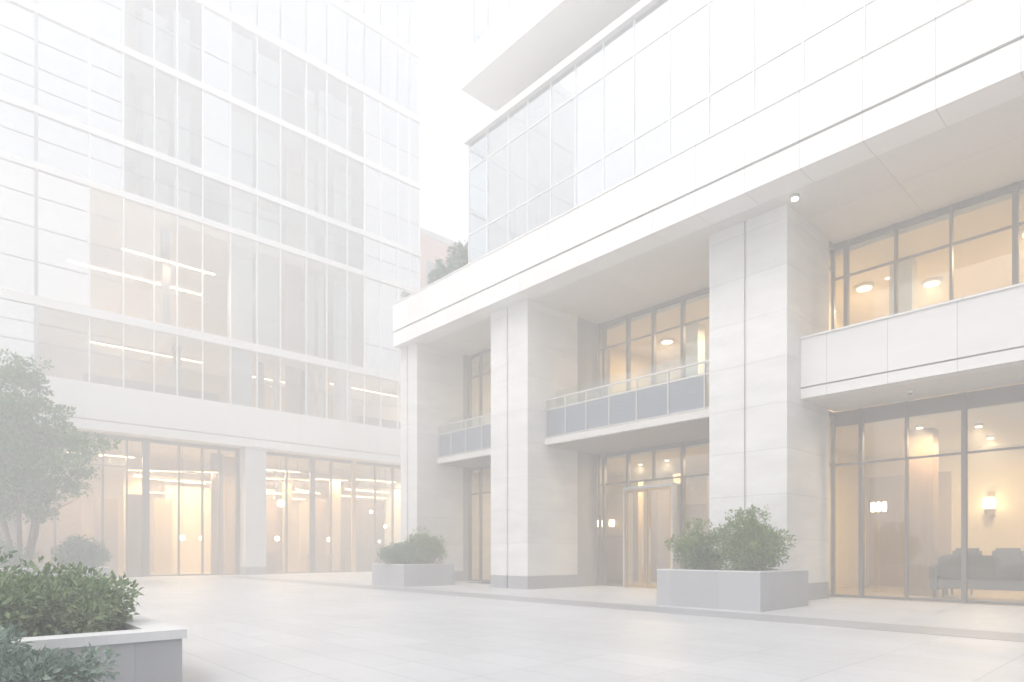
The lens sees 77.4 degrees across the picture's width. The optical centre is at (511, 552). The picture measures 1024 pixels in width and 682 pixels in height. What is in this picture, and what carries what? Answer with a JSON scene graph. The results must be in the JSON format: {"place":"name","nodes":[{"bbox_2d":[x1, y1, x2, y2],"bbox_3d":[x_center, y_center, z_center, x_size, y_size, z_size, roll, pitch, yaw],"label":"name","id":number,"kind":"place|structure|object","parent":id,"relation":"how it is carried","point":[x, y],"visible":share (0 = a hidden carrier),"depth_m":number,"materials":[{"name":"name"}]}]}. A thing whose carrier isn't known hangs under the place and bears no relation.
{"place":"outdoors","nodes":[
{"label":"outdoors","id":0,"kind":"place"},
{"bbox_2d":[0,0,420,576],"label":"glass office building","id":1,"kind":"structure","parent":0,"point":[261,158],"depth_m":38.61,"materials":[{"name":"glass"}]},
{"bbox_2d":[0,298,33,372],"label":"window","id":2,"kind":"structure","parent":1,"relation":"in","point":[8,308],"depth_m":30.18,"materials":[{"name":"glass"}]},
{"bbox_2d":[0,158,33,294],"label":"window","id":3,"kind":"structure","parent":1,"relation":"in","point":[17,239],"depth_m":30.18,"materials":[{"name":"glass"}]},
{"bbox_2d":[0,100,33,159],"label":"window","id":4,"kind":"structure","parent":1,"relation":"in","point":[11,116],"depth_m":30.18,"materials":[{"name":"glass"}]},
{"bbox_2d":[0,0,33,103],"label":"window","id":5,"kind":"structure","parent":1,"relation":"in","point":[15,44],"depth_m":30.18,"materials":[{"name":"glass"}]},
{"bbox_2d":[38,171,88,306],"bbox_3d":[-22.052,-15.340,31.423,2.100,6.060,0.020,0,0,-43],"label":"window","id":6,"kind":"structure","parent":1,"relation":"in","point":[56,283],"depth_m":31.42,"materials":[{"name":"glass"}]},
{"bbox_2d":[38,114,88,178],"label":"window","id":7,"kind":"structure","parent":1,"relation":"in","point":[50,130],"depth_m":31.42,"materials":[{"name":"glass"}]},
{"bbox_2d":[38,15,88,124],"bbox_3d":[-22.052,-23.650,31.423,2.100,4.440,0.020,0,0,-43],"label":"window","id":8,"kind":"structure","parent":1,"relation":"in","point":[50,59],"depth_m":31.42,"materials":[{"name":"glass"}]},
{"bbox_2d":[38,0,88,28],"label":"window","id":9,"kind":"structure","parent":1,"relation":"in","point":[76,11],"depth_m":31.64,"materials":[{"name":"glass"}]},
{"bbox_2d":[90,134,122,189],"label":"window","id":10,"kind":"structure","parent":1,"relation":"in","point":[102,149],"depth_m":32.65,"materials":[{"name":"glass"}]},
{"bbox_2d":[90,39,122,137],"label":"window","id":11,"kind":"structure","parent":1,"relation":"in","point":[104,82],"depth_m":32.65,"materials":[{"name":"glass"}]},
{"bbox_2d":[90,0,122,44],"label":"window","id":12,"kind":"structure","parent":1,"relation":"in","point":[106,20],"depth_m":32.70,"materials":[{"name":"glass"}]},
{"bbox_2d":[90,264,201,295],"bbox_3d":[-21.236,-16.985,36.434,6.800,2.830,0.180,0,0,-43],"label":"strip light","id":13,"kind":"object","parent":1,"relation":"hanging from","point":[140,278],"visible":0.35,"depth_m":36.36,"materials":[{"name":"white metal"}]},
{"bbox_2d":[90,339,203,362],"bbox_3d":[-20.770,-11.485,36.591,5.900,0.130,0.120,0,0,-43],"label":"strip light","id":14,"kind":"object","parent":1,"relation":"hanging from","point":[140,350],"visible":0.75,"depth_m":36.28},
{"bbox_2d":[150,439,177,575],"bbox_3d":[-19.319,-2.450,35.344,1.570,7.500,0.060,0,0,-43],"label":"shop window","id":15,"kind":"structure","parent":1,"relation":"in","point":[151,440],"depth_m":35.39,"materials":[{"name":"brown metal"}]},
{"bbox_2d":[121,213,215,274],"bbox_3d":[-19.270,-17.385,36.067,4.800,2.030,0.180,0,0,-43],"label":"strip light","id":16,"kind":"object","parent":1,"relation":"hanging from","point":[126,248],"visible":0.97,"depth_m":35.75,"materials":[{"name":"white metal"}]},
{"bbox_2d":[203,91,229,178],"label":"window","id":17,"kind":"structure","parent":1,"relation":"in","point":[216,111],"depth_m":36.27,"materials":[{"name":"glass"}]},
{"bbox_2d":[203,6,229,94],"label":"window","id":18,"kind":"structure","parent":1,"relation":"in","point":[216,28],"depth_m":36.27,"materials":[{"name":"glass"}]},
{"bbox_2d":[365,277,379,370],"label":"window","id":19,"kind":"structure","parent":1,"relation":"in","point":[372,287],"depth_m":43.03,"materials":[{"name":"glass"}]},
{"bbox_2d":[365,237,379,275],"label":"window","id":20,"kind":"structure","parent":1,"relation":"in","point":[372,247],"depth_m":43.03,"materials":[{"name":"glass"}]},
{"bbox_2d":[365,165,379,235],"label":"window","id":21,"kind":"structure","parent":1,"relation":"in","point":[372,176],"depth_m":43.03,"materials":[{"name":"glass"}]},
{"bbox_2d":[365,94,379,164],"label":"window","id":22,"kind":"structure","parent":1,"relation":"in","point":[372,106],"depth_m":43.03,"materials":[{"name":"glass"}]},
{"bbox_2d":[381,283,396,374],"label":"window","id":23,"kind":"structure","parent":1,"relation":"in","point":[388,293],"depth_m":43.83,"materials":[{"name":"glass"}]},
{"bbox_2d":[381,243,396,281],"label":"window","id":24,"kind":"structure","parent":1,"relation":"in","point":[388,253],"depth_m":43.88,"materials":[{"name":"glass"}]},
{"bbox_2d":[381,172,396,242],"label":"window","id":25,"kind":"structure","parent":1,"relation":"in","point":[388,184],"depth_m":43.88,"materials":[{"name":"glass"}]},
{"bbox_2d":[381,103,396,172],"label":"window","id":26,"kind":"structure","parent":1,"relation":"in","point":[388,115],"depth_m":43.88,"materials":[{"name":"glass"}]},
{"bbox_2d":[398,249,408,285],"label":"window","id":27,"kind":"structure","parent":1,"relation":"in","point":[403,257],"depth_m":44.69,"materials":[{"name":"glass"}]},
{"bbox_2d":[398,180,408,246],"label":"window","id":28,"kind":"structure","parent":1,"relation":"in","point":[403,188],"depth_m":44.69,"materials":[{"name":"glass"}]},
{"bbox_2d":[398,112,408,178],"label":"window","id":29,"kind":"structure","parent":1,"relation":"in","point":[403,121],"depth_m":44.69,"materials":[{"name":"glass"}]},
{"bbox_2d":[410,254,418,288],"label":"window","id":30,"kind":"structure","parent":1,"relation":"in","point":[414,260],"depth_m":45.32,"materials":[{"name":"glass"}]},
{"bbox_2d":[410,186,418,250],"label":"window","id":31,"kind":"structure","parent":1,"relation":"in","point":[414,193],"depth_m":45.32,"materials":[{"name":"glass"}]},
{"bbox_2d":[410,119,418,182],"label":"window","id":32,"kind":"structure","parent":1,"relation":"in","point":[414,126],"depth_m":45.32,"materials":[{"name":"glass"}]},
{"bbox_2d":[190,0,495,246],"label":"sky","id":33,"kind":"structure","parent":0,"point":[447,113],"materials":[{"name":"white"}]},
{"bbox_2d":[420,227,465,288],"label":"brick building","id":34,"kind":"structure","parent":0,"point":[433,246],"depth_m":59.48,"materials":[{"name":"brown brick"}]},
{"bbox_2d":[109,571,1023,681],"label":"ground","id":35,"kind":"structure","parent":0,"point":[245,630],"depth_m":9.79,"materials":[{"name":"grey concrete"}]},
{"bbox_2d":[0,566,109,584],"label":"planter","id":36,"kind":"object","parent":35,"relation":"on","point":[105,570],"visible":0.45,"depth_m":24.57,"materials":[{"name":"grey concrete"}]},
{"bbox_2d":[0,537,42,567],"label":"bush","id":37,"kind":"object","parent":36,"relation":"in","point":[14,561],"visible":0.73,"depth_m":23.54,"materials":[{"name":"green plant"}]},
{"bbox_2d":[0,348,120,567],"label":"plaza tree","id":38,"kind":"object","parent":36,"relation":"on","point":[26,481],"visible":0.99,"depth_m":24.12,"materials":[{"name":"green plant"}]},
{"bbox_2d":[48,533,112,566],"bbox_3d":[-17.000,0.056,25.232,2.072,1.631,2.412,0,0,-43],"label":"bush","id":39,"kind":"object","parent":36,"relation":"in","point":[85,551],"visible":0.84,"depth_m":24.87,"materials":[{"name":"green plant"}]},
{"bbox_2d":[0,623,120,681],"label":"shrub","id":40,"kind":"object","parent":35,"relation":"on","point":[18,663],"visible":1,"depth_m":4.80,"materials":[{"name":"green plant"}]},
{"bbox_2d":[0,612,186,681],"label":"planter","id":41,"kind":"object","parent":35,"relation":"on","point":[148,649],"visible":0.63,"depth_m":6.02,"materials":[{"name":"grey concrete"}]},
{"bbox_2d":[0,546,144,637],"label":"shrub","id":42,"kind":"object","parent":41,"relation":"in","point":[40,604],"visible":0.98,"depth_m":6.23,"materials":[{"name":"green plant"}]},
{"bbox_2d":[372,563,453,586],"bbox_3d":[-3.991,0.870,25.755,2.372,0.860,2.352,0,0,-43],"label":"planter","id":43,"kind":"object","parent":35,"relation":"on","point":[410,575],"visible":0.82,"depth_m":24.88,"materials":[{"name":"grey concrete"}]},
{"bbox_2d":[376,541,426,565],"bbox_3d":[-4.466,0.168,25.459,2.085,1.364,2.120,0,0,12],"label":"bush","id":44,"kind":"object","parent":43,"relation":"in","point":[397,553],"visible":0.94,"depth_m":24.93,"materials":[{"name":"green plant"}]},
{"bbox_2d":[404,527,447,563],"bbox_3d":[-3.374,-0.140,25.828,1.966,1.846,1.854,0,0,-43],"label":"bush","id":45,"kind":"object","parent":43,"relation":"in","point":[433,546],"visible":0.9,"depth_m":25.52,"materials":[{"name":"green plant"}]},
{"bbox_2d":[656,568,808,611],"bbox_3d":[5.441,0.855,15.823,2.492,0.890,2.702,0,0,-43],"label":"planter","id":46,"kind":"object","parent":35,"relation":"on","point":[758,591],"visible":0.82,"depth_m":14.85,"materials":[{"name":"grey concrete"}]},
{"bbox_2d":[664,518,726,569],"bbox_3d":[4.721,-0.092,16.306,1.535,1.627,1.543,0,0,-43],"label":"bush","id":47,"kind":"object","parent":46,"relation":"in","point":[695,549],"visible":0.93,"depth_m":15.96,"materials":[{"name":"green plant"}]},
{"bbox_2d":[709,505,795,570],"bbox_3d":[5.673,-0.218,15.294,1.994,1.837,1.871,0,0,-10],"label":"bush","id":48,"kind":"object","parent":46,"relation":"in","point":[751,544],"visible":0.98,"depth_m":14.91,"materials":[{"name":"green plant"}]},
{"bbox_2d":[607,536,622,583],"bbox_3d":[4.470,0.290,26.913,0.610,1.980,1.000,0,0,-43],"label":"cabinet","id":49,"kind":"object","parent":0,"point":[614,559],"visible":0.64,"depth_m":26.67,"materials":[{"name":"metal"}]},
{"bbox_2d":[218,576,1023,641],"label":"path","id":50,"kind":"structure","parent":0,"point":[995,635],"depth_m":13.17,"materials":[{"name":"grey concrete"}]},
{"bbox_2d":[392,0,1023,605],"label":"stone office building","id":51,"kind":"structure","parent":0,"point":[640,172],"depth_m":18.83,"materials":[{"name":"stone"}]},
{"bbox_2d":[427,257,449,284],"bbox_3d":[-3.001,-11.411,26.305,1.028,1.438,1.153,0,0,-9],"label":"terrace plant","id":52,"kind":"object","parent":51,"relation":"on","point":[435,274],"visible":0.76,"depth_m":26.13,"materials":[{"name":"green plant"}]},
{"bbox_2d":[443,240,467,276],"bbox_3d":[-2.045,-11.534,25.383,1.321,1.692,1.546,0,0,-43],"label":"terrace plant","id":53,"kind":"object","parent":51,"relation":"on","point":[458,260],"visible":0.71,"depth_m":25.10,"materials":[{"name":"green plant"}]},
{"bbox_2d":[469,226,486,262],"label":"tower window","id":54,"kind":"structure","parent":51,"relation":"in","point":[478,240],"depth_m":24.19,"materials":[{"name":"white glass"}]},
{"bbox_2d":[469,159,486,234],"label":"tower window","id":55,"kind":"structure","parent":51,"relation":"in","point":[478,175],"depth_m":24.19,"materials":[{"name":"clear glass"}]},
{"bbox_2d":[469,131,486,169],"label":"tower window","id":56,"kind":"structure","parent":51,"relation":"in","point":[477,148],"depth_m":24.19,"materials":[{"name":"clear glass"}]},
{"bbox_2d":[488,0,506,31],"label":"upper window","id":57,"kind":"structure","parent":51,"relation":"in","point":[497,9],"depth_m":23.48,"materials":[{"name":"white glass"}]},
{"bbox_2d":[488,214,507,252],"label":"tower window","id":58,"kind":"structure","parent":51,"relation":"in","point":[497,230],"depth_m":23.35,"materials":[{"name":"white glass"}]},
{"bbox_2d":[488,145,507,223],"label":"tower window","id":59,"kind":"structure","parent":51,"relation":"in","point":[498,162],"depth_m":23.35,"materials":[{"name":"white glass"}]},
{"bbox_2d":[488,115,507,155],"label":"tower window","id":60,"kind":"structure","parent":51,"relation":"in","point":[497,134],"depth_m":23.35,"materials":[{"name":"white glass"}]},
{"bbox_2d":[509,203,526,241],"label":"tower window","id":61,"kind":"structure","parent":51,"relation":"in","point":[518,217],"depth_m":22.57,"materials":[{"name":"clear glass"}]},
{"bbox_2d":[509,131,526,210],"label":"tower window","id":62,"kind":"structure","parent":51,"relation":"in","point":[518,147],"depth_m":22.57,"materials":[{"name":"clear glass"}]},
{"bbox_2d":[509,101,526,140],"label":"tower window","id":63,"kind":"structure","parent":51,"relation":"in","point":[517,118],"depth_m":22.57,"materials":[{"name":"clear glass"}]},
{"bbox_2d":[528,190,549,231],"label":"tower window","id":64,"kind":"structure","parent":51,"relation":"in","point":[539,207],"depth_m":21.79,"materials":[{"name":"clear glass"}]},
{"bbox_2d":[528,115,549,199],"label":"tower window","id":65,"kind":"structure","parent":51,"relation":"in","point":[539,134],"depth_m":21.79,"materials":[{"name":"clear glass"}]},
{"bbox_2d":[528,84,549,127],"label":"tower window","id":66,"kind":"structure","parent":51,"relation":"in","point":[539,104],"depth_m":21.79,"materials":[{"name":"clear glass"}]},
{"bbox_2d":[551,175,574,218],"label":"tower window","id":67,"kind":"structure","parent":51,"relation":"in","point":[563,194],"depth_m":20.97,"materials":[{"name":"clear glass"}]},
{"bbox_2d":[551,98,574,186],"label":"tower window","id":68,"kind":"structure","parent":51,"relation":"in","point":[563,119],"depth_m":20.97,"materials":[{"name":"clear glass"}]},
{"bbox_2d":[551,65,574,111],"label":"tower window","id":69,"kind":"structure","parent":51,"relation":"in","point":[563,87],"depth_m":20.97,"materials":[{"name":"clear glass"}]},
{"bbox_2d":[576,159,602,205],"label":"tower window","id":70,"kind":"structure","parent":51,"relation":"in","point":[589,182],"depth_m":20.15,"materials":[{"name":"white glass"}]},
{"bbox_2d":[576,78,602,171],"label":"tower window","id":71,"kind":"structure","parent":51,"relation":"in","point":[589,104],"depth_m":20.15,"materials":[{"name":"white glass"}]},
{"bbox_2d":[576,44,602,93],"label":"tower window","id":72,"kind":"structure","parent":51,"relation":"in","point":[588,70],"depth_m":20.15,"materials":[{"name":"white glass"}]},
{"bbox_2d":[604,142,632,190],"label":"tower window","id":73,"kind":"structure","parent":51,"relation":"in","point":[618,166],"depth_m":19.31,"materials":[{"name":"glass"}]},
{"bbox_2d":[604,57,632,155],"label":"tower window","id":74,"kind":"structure","parent":51,"relation":"in","point":[618,84],"depth_m":19.31,"materials":[{"name":"glass"}]},
{"bbox_2d":[604,22,632,74],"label":"tower window","id":75,"kind":"structure","parent":51,"relation":"in","point":[619,47],"depth_m":19.31,"materials":[{"name":"glass"}]},
{"bbox_2d":[626,489,647,587],"bbox_3d":[4.518,-0.515,23.291,0.158,3.570,0.960,0,0,-43],"label":"door","id":76,"kind":"structure","parent":51,"relation":"in","point":[638,490],"depth_m":23.19,"materials":[{"name":"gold metal"}]},
{"bbox_2d":[629,307,650,341],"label":"balcony window","id":77,"kind":"structure","parent":51,"relation":"in","point":[646,310],"depth_m":23.75,"materials":[{"name":"grey metal"}]},
{"bbox_2d":[635,121,668,174],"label":"tower window","id":78,"kind":"structure","parent":51,"relation":"in","point":[651,148],"depth_m":18.41,"materials":[{"name":"glass"}]},
{"bbox_2d":[635,32,668,137],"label":"tower window","id":79,"kind":"structure","parent":51,"relation":"in","point":[651,63],"depth_m":18.41,"materials":[{"name":"white glass"}]},
{"bbox_2d":[635,0,668,52],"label":"tower window","id":80,"kind":"structure","parent":51,"relation":"in","point":[654,22],"depth_m":18.44,"materials":[{"name":"glass"}]},
{"bbox_2d":[648,486,670,587],"bbox_3d":[5.194,-0.515,22.555,0.158,3.570,0.960,0,0,-43],"label":"door","id":81,"kind":"structure","parent":51,"relation":"in","point":[650,585],"depth_m":22.88,"materials":[{"name":"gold metal"}]},
{"bbox_2d":[655,297,680,333],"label":"balcony window","id":82,"kind":"structure","parent":51,"relation":"in","point":[676,300],"depth_m":22.86,"materials":[{"name":"grey metal"}]},
{"bbox_2d":[670,98,707,155],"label":"tower window","id":83,"kind":"structure","parent":51,"relation":"in","point":[689,127],"depth_m":17.52,"materials":[{"name":"glass"}]},
{"bbox_2d":[670,5,707,116],"bbox_3d":[4.856,-13.450,17.540,0.020,2.440,1.190,0,0,-43],"label":"tower window","id":84,"kind":"structure","parent":51,"relation":"in","point":[689,39],"depth_m":17.52,"materials":[{"name":"white glass"}]},
{"bbox_2d":[670,0,707,27],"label":"tower window","id":85,"kind":"structure","parent":51,"relation":"in","point":[679,9],"depth_m":17.70,"materials":[{"name":"glass"}]},
{"bbox_2d":[684,287,708,325],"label":"balcony window","id":86,"kind":"structure","parent":51,"relation":"in","point":[706,290],"depth_m":22.00,"materials":[{"name":"grey metal"}]},
{"bbox_2d":[684,438,708,477],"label":"shop window","id":87,"kind":"structure","parent":51,"relation":"in","point":[702,441],"depth_m":22.00,"materials":[{"name":"grey metal"}]},
{"bbox_2d":[710,72,752,134],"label":"tower window","id":88,"kind":"structure","parent":51,"relation":"in","point":[734,102],"depth_m":16.61,"materials":[{"name":"glass"}]},
{"bbox_2d":[710,0,752,93],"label":"tower window","id":89,"kind":"structure","parent":51,"relation":"in","point":[731,21],"depth_m":16.65,"materials":[{"name":"white glass"}]},
{"bbox_2d":[755,43,801,110],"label":"tower window","id":90,"kind":"structure","parent":51,"relation":"in","point":[782,75],"depth_m":15.69,"materials":[{"name":"glass"}]},
{"bbox_2d":[755,0,801,67],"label":"tower window","id":91,"kind":"structure","parent":51,"relation":"in","point":[778,23],"depth_m":15.75,"materials":[{"name":"glass"}]},
{"bbox_2d":[804,7,863,84],"bbox_3d":[7.413,-11.525,14.756,0.020,1.290,1.310,0,0,-43],"label":"tower window","id":92,"kind":"structure","parent":51,"relation":"in","point":[842,42],"depth_m":14.73,"materials":[{"name":"glass"}]},
{"bbox_2d":[804,0,863,38],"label":"tower window","id":93,"kind":"structure","parent":51,"relation":"in","point":[818,14],"depth_m":14.90,"materials":[{"name":"glass"}]},
{"bbox_2d":[834,409,857,597],"bbox_3d":[9.665,-1.405,18.453,0.080,5.370,0.666,0,0,-43],"label":"shop window","id":94,"kind":"structure","parent":51,"relation":"in","point":[850,417],"depth_m":18.44,"materials":[{"name":"grey metal"}]},
{"bbox_2d":[848,224,893,276],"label":"balcony window","id":95,"kind":"structure","parent":51,"relation":"in","point":[888,229],"depth_m":17.95,"materials":[{"name":"grey metal"}]},
{"bbox_2d":[871,502,886,591],"bbox_3d":[12.004,-0.188,20.933,0.395,2.935,0.395,0,0,2],"label":"floor lamp","id":96,"kind":"object","parent":51,"relation":"on","point":[878,507],"visible":0.98,"depth_m":20.92,"materials":[{"name":"white metal"}]},
{"bbox_2d":[863,402,904,599],"bbox_3d":[10.318,-1.405,17.742,0.080,5.370,1.080,0,0,-43],"label":"shop window","id":97,"kind":"structure","parent":51,"relation":"in","point":[895,410],"depth_m":17.70,"materials":[{"name":"grey metal"}]},
{"bbox_2d":[866,0,935,51],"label":"tower window","id":98,"kind":"structure","parent":51,"relation":"in","point":[885,19],"depth_m":13.84,"materials":[{"name":"glass"}]},
{"bbox_2d":[897,206,948,261],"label":"balcony window","id":99,"kind":"structure","parent":51,"relation":"in","point":[945,210],"depth_m":17.02,"materials":[{"name":"grey metal"}]},
{"bbox_2d":[921,277,942,286],"bbox_3d":[13.473,-8.655,20.517,0.600,0.110,0.600,0,0,-43],"label":"ceiling lamp","id":100,"kind":"object","parent":51,"relation":"attached to","point":[932,282],"visible":1,"depth_m":20.39,"materials":[{"name":"white metal"}]},
{"bbox_2d":[908,393,960,602],"bbox_3d":[11.143,-1.405,16.844,0.080,5.370,1.240,0,0,-43],"label":"shop window","id":101,"kind":"structure","parent":51,"relation":"in","point":[947,403],"depth_m":16.82,"materials":[{"name":"brown metal"}]},
{"bbox_2d":[938,0,962,13],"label":"tower window","id":102,"kind":"structure","parent":51,"relation":"in","point":[943,5],"depth_m":13.12,"materials":[{"name":"glass"}]},
{"bbox_2d":[929,548,1023,597],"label":"sofa","id":103,"kind":"object","parent":51,"relation":"on","point":[1001,569],"visible":0.96,"depth_m":17.19,"materials":[{"name":"grey fabric"}]},
{"bbox_2d":[953,184,1011,245],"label":"balcony window","id":104,"kind":"structure","parent":51,"relation":"in","point":[1007,189],"depth_m":16.06,"materials":[{"name":"grey metal"}]},
{"bbox_2d":[983,491,995,515],"bbox_3d":[16.292,-1.675,21.816,0.470,0.850,0.360,0,0,-43],"label":"wall lamp","id":105,"kind":"object","parent":51,"relation":"attached to","point":[989,503],"visible":1,"depth_m":21.69,"materials":[{"name":"white glass"}]},
{"bbox_2d":[967,383,1023,605],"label":"shop window","id":106,"kind":"structure","parent":51,"relation":"in","point":[1012,393],"depth_m":15.86,"materials":[{"name":"brown metal"}]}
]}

